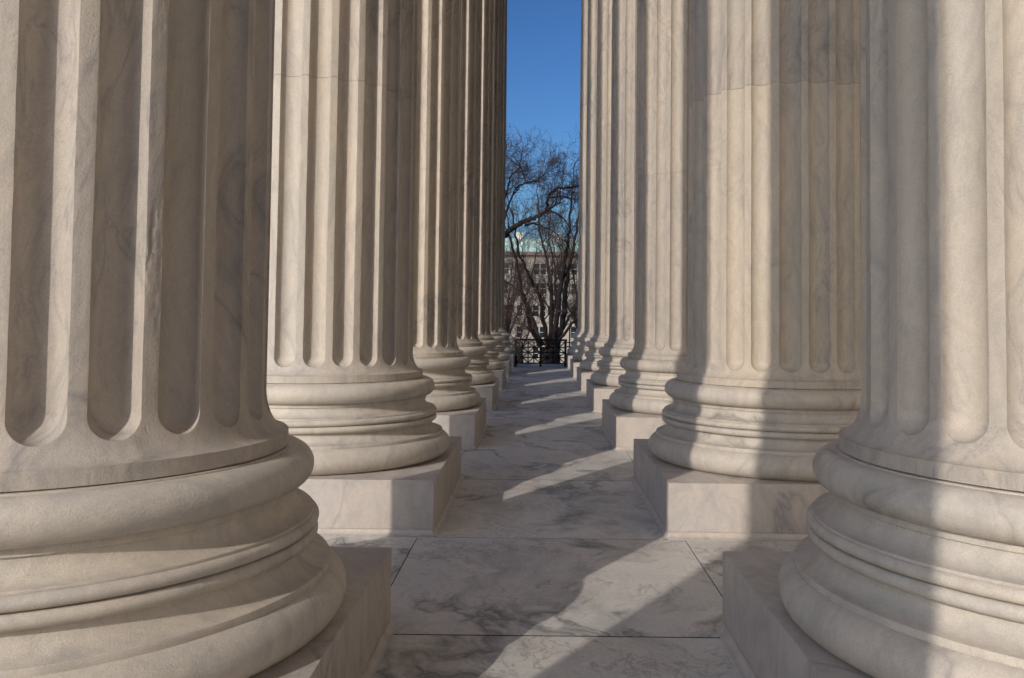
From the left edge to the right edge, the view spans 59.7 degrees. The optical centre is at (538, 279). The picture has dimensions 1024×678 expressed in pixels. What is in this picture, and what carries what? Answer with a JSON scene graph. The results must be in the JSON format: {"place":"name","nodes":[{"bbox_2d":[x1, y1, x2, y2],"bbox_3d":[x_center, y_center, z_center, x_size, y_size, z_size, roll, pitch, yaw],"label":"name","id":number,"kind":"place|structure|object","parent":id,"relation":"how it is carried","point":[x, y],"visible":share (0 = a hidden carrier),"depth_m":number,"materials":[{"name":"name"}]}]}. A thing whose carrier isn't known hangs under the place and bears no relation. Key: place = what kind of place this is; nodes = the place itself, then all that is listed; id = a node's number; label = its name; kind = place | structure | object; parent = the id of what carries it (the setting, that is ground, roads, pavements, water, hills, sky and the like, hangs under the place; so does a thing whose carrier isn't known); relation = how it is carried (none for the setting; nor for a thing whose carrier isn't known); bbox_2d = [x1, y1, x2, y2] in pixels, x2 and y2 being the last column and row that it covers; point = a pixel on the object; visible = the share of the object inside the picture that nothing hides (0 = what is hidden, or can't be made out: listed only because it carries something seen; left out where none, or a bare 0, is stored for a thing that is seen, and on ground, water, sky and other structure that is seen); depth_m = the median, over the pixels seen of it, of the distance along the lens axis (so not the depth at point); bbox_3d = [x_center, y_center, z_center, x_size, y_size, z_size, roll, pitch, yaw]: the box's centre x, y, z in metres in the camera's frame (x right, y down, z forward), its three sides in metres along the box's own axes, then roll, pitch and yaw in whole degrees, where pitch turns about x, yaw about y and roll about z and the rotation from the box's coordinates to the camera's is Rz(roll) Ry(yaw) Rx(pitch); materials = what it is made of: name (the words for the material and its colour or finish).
{"place":"outdoors","nodes":[
{"label":"outdoors","id":0,"kind":"place"},
{"bbox_2d":[505,0,580,238],"label":"sky","id":1,"kind":"structure","parent":0,"point":[544,36],"materials":[{"name":"blue"}]},
{"bbox_2d":[322,364,799,677],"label":"floor","id":2,"kind":"structure","parent":0,"point":[549,551],"depth_m":4.60,"materials":[{"name":"stone"}]},
{"bbox_2d":[0,0,397,677],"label":"fluted column","id":3,"kind":"structure","parent":2,"relation":"on","point":[158,512],"depth_m":2.38,"materials":[{"name":"stone"}]},
{"bbox_2d":[267,0,464,537],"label":"fluted column","id":4,"kind":"structure","parent":2,"relation":"on","point":[350,386],"depth_m":5.75,"materials":[{"name":"stone"}]},
{"bbox_2d":[413,0,487,449],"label":"fluted column","id":5,"kind":"structure","parent":2,"relation":"on","point":[442,361],"depth_m":9.41,"materials":[{"name":"stone"}]},
{"bbox_2d":[457,0,499,411],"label":"fluted column","id":6,"kind":"structure","parent":2,"relation":"on","point":[485,380],"depth_m":13.03,"materials":[{"name":"stone"}]},
{"bbox_2d":[478,0,507,390],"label":"fluted column","id":7,"kind":"structure","parent":2,"relation":"on","point":[496,366],"depth_m":16.59,"materials":[{"name":"stone"}]},
{"bbox_2d":[490,0,512,376],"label":"fluted column","id":8,"kind":"structure","parent":2,"relation":"on","point":[504,355],"depth_m":20.16,"materials":[{"name":"stone"}]},
{"bbox_2d":[498,0,514,367],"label":"fluted column","id":9,"kind":"structure","parent":2,"relation":"on","point":[506,342],"depth_m":23.70,"materials":[{"name":"stone"}]},
{"bbox_2d":[514,339,566,366],"bbox_3d":[0.064,1.935,23.489,1.397,0.725,0.070,1,-2,0],"label":"iron railing","id":10,"kind":"object","parent":2,"relation":"on","point":[540,352],"visible":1,"depth_m":23.47,"materials":[{"name":"black metal"}]},
{"bbox_2d":[566,0,587,368],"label":"fluted column","id":11,"kind":"structure","parent":2,"relation":"on","point":[572,350],"depth_m":23.67,"materials":[{"name":"stone"}]},
{"bbox_2d":[569,0,597,377],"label":"fluted column","id":12,"kind":"structure","parent":2,"relation":"on","point":[578,357],"depth_m":20.12,"materials":[{"name":"stone"}]},
{"bbox_2d":[575,0,611,390],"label":"fluted column","id":13,"kind":"structure","parent":2,"relation":"on","point":[587,368],"depth_m":16.57,"materials":[{"name":"stone"}]},
{"bbox_2d":[584,0,636,412],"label":"fluted column","id":14,"kind":"structure","parent":2,"relation":"on","point":[602,382],"depth_m":13.00,"materials":[{"name":"stone"}]},
{"bbox_2d":[600,0,688,450],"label":"fluted column","id":15,"kind":"structure","parent":2,"relation":"on","point":[640,399],"depth_m":9.39,"materials":[{"name":"stone"}]},
{"bbox_2d":[630,0,860,540],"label":"fluted column","id":16,"kind":"structure","parent":2,"relation":"on","point":[763,389],"depth_m":5.75,"materials":[{"name":"stone"}]},
{"bbox_2d":[715,0,1023,677],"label":"fluted column","id":17,"kind":"structure","parent":2,"relation":"on","point":[904,558],"depth_m":2.54,"materials":[{"name":"stone"}]},
{"label":"ground","id":18,"kind":"structure","parent":0,"visible":0},
{"bbox_2d":[504,260,562,361],"bbox_3d":[-1.484,3.948,35.437,4.361,9.908,5.404,0,-3,18],"label":"bare tree","id":19,"kind":"object","parent":18,"relation":"on","point":[526,333],"visible":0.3,"depth_m":35.61,"materials":[{"name":"brown plant"}]},
{"bbox_2d":[504,206,572,331],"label":"bare tree","id":20,"kind":"object","parent":18,"relation":"on","point":[508,300],"visible":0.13,"depth_m":69.55,"materials":[{"name":"brown plant"}]},
{"bbox_2d":[504,232,577,362],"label":"apartment building","id":21,"kind":"structure","parent":18,"relation":"on","point":[540,327],"depth_m":138.02,"materials":[{"name":"beige stone"}]},
{"bbox_2d":[533,305,538,316],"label":"window","id":22,"kind":"structure","parent":21,"relation":"in","point":[535,305],"depth_m":138.09,"materials":[{"name":"black glass"}]},
{"bbox_2d":[540,327,543,338],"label":"window","id":23,"kind":"structure","parent":21,"relation":"in","point":[541,328],"depth_m":137.93,"materials":[{"name":"black glass"}]},
{"bbox_2d":[570,327,575,338],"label":"window","id":24,"kind":"structure","parent":21,"relation":"in","point":[572,329],"depth_m":137.96,"materials":[{"name":"black glass"}]},
{"bbox_2d":[504,129,578,362],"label":"bare tree","id":25,"kind":"object","parent":18,"relation":"on","point":[553,313],"visible":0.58,"depth_m":41.15,"materials":[{"name":"brown plant"}]},
{"bbox_2d":[505,122,579,248],"bbox_3d":[-0.221,1.396,33.248,7.284,14.857,3.860,1,-2,0],"label":"bare tree","id":26,"kind":"object","parent":18,"relation":"on","point":[519,169],"visible":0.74,"depth_m":33.03,"materials":[{"name":"brown plant"}]},
{"bbox_2d":[541,209,578,331],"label":"bare tree","id":27,"kind":"object","parent":18,"relation":"on","point":[575,287],"visible":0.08,"depth_m":61.36,"materials":[{"name":"brown plant"}]}
]}

